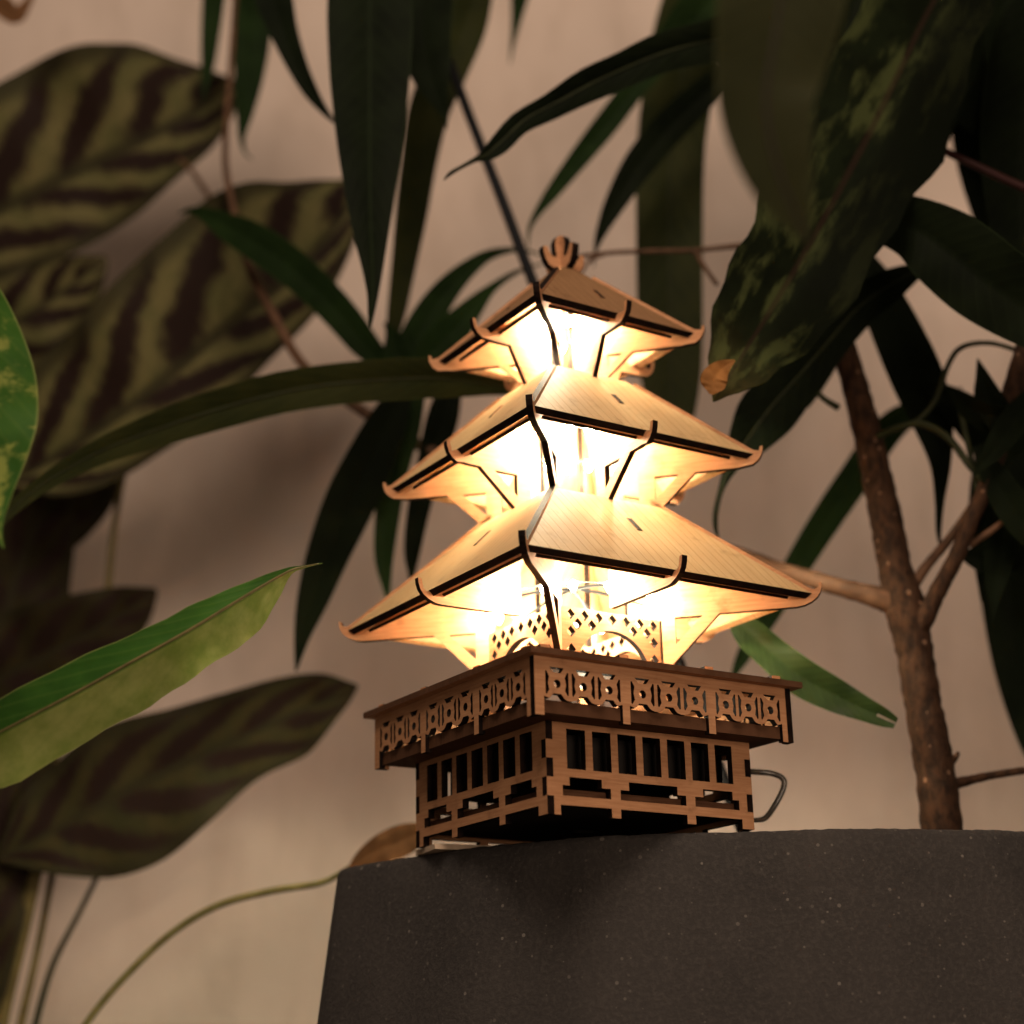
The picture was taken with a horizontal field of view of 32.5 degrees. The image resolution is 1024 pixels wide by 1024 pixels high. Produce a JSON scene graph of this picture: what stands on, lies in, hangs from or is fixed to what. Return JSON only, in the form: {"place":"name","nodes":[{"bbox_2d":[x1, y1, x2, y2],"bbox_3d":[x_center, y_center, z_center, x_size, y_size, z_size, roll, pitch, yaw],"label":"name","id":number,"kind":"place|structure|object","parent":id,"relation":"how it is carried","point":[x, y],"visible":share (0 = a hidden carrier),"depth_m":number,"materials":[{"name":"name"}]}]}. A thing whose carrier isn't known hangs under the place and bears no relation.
{"place":"outdoors","nodes":[
{"label":"outdoors","id":0,"kind":"place"},
{"bbox_2d":[0,289,321,787],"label":"dumb cane plant","id":1,"kind":"object","parent":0,"point":[47,719],"visible":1,"depth_m":9.12,"materials":[{"name":"green plant"}]},
{"bbox_2d":[0,43,357,1023],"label":"calathea plant","id":2,"kind":"object","parent":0,"point":[98,141],"visible":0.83,"depth_m":14.87,"materials":[{"name":"green plant"}]},
{"bbox_2d":[0,0,1023,1023],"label":"wall","id":3,"kind":"structure","parent":0,"point":[207,516],"depth_m":16.59,"materials":[{"name":"paint"}]},
{"bbox_2d":[317,828,1023,1023],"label":"planter","id":4,"kind":"object","parent":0,"point":[869,926],"visible":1,"depth_m":9.56,"materials":[{"name":"concrete"}]},
{"bbox_2d":[82,823,417,1023],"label":"trailing vine","id":5,"kind":"object","parent":4,"relation":"hanging from","point":[395,842],"visible":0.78,"depth_m":12.04,"materials":[{"name":"brown plant"}]},
{"bbox_2d":[416,843,490,855],"bbox_3d":[-0.286,1.996,10.332,0.480,0.031,0.320,7,-20,-22],"label":"packing card","id":6,"kind":"object","parent":4,"relation":"on","point":[434,848],"visible":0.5,"depth_m":10.17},
{"bbox_2d":[339,235,821,847],"bbox_3d":[0.360,0.056,10.724,2.170,3.858,2.170,10,-22,-31],"label":"pagoda lamp","id":7,"kind":"object","parent":4,"relation":"on","point":[583,567],"visible":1,"depth_m":10.21,"materials":[{"name":"brown wood"}]},
{"bbox_2d":[751,769,786,822],"bbox_3d":[1.472,1.671,10.423,0.336,0.351,0.177,-2,-19,2],"label":"bent wire","id":8,"kind":"object","parent":7,"relation":"attached to","point":[777,800],"visible":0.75,"depth_m":10.44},
{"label":"soil","id":9,"kind":"structure","parent":0,"visible":0},
{"bbox_2d":[0,0,1023,829],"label":"fig tree","id":10,"kind":"object","parent":9,"relation":"in","point":[964,264],"visible":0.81,"depth_m":12.37,"materials":[{"name":"green plant"}]},
{"bbox_2d":[450,59,749,831],"bbox_3d":[0.497,-0.729,12.585,2.111,6.372,0.152,-9,-20,21],"label":"support stick","id":11,"kind":"object","parent":9,"relation":"in","point":[502,200],"visible":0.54,"depth_m":13.35,"materials":[{"name":"black plastic"}]},
{"bbox_2d":[701,0,1023,401],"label":"chinese evergreen plant","id":12,"kind":"object","parent":9,"relation":"in","point":[840,152],"visible":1,"depth_m":10.99,"materials":[{"name":"green plant"}]}
]}

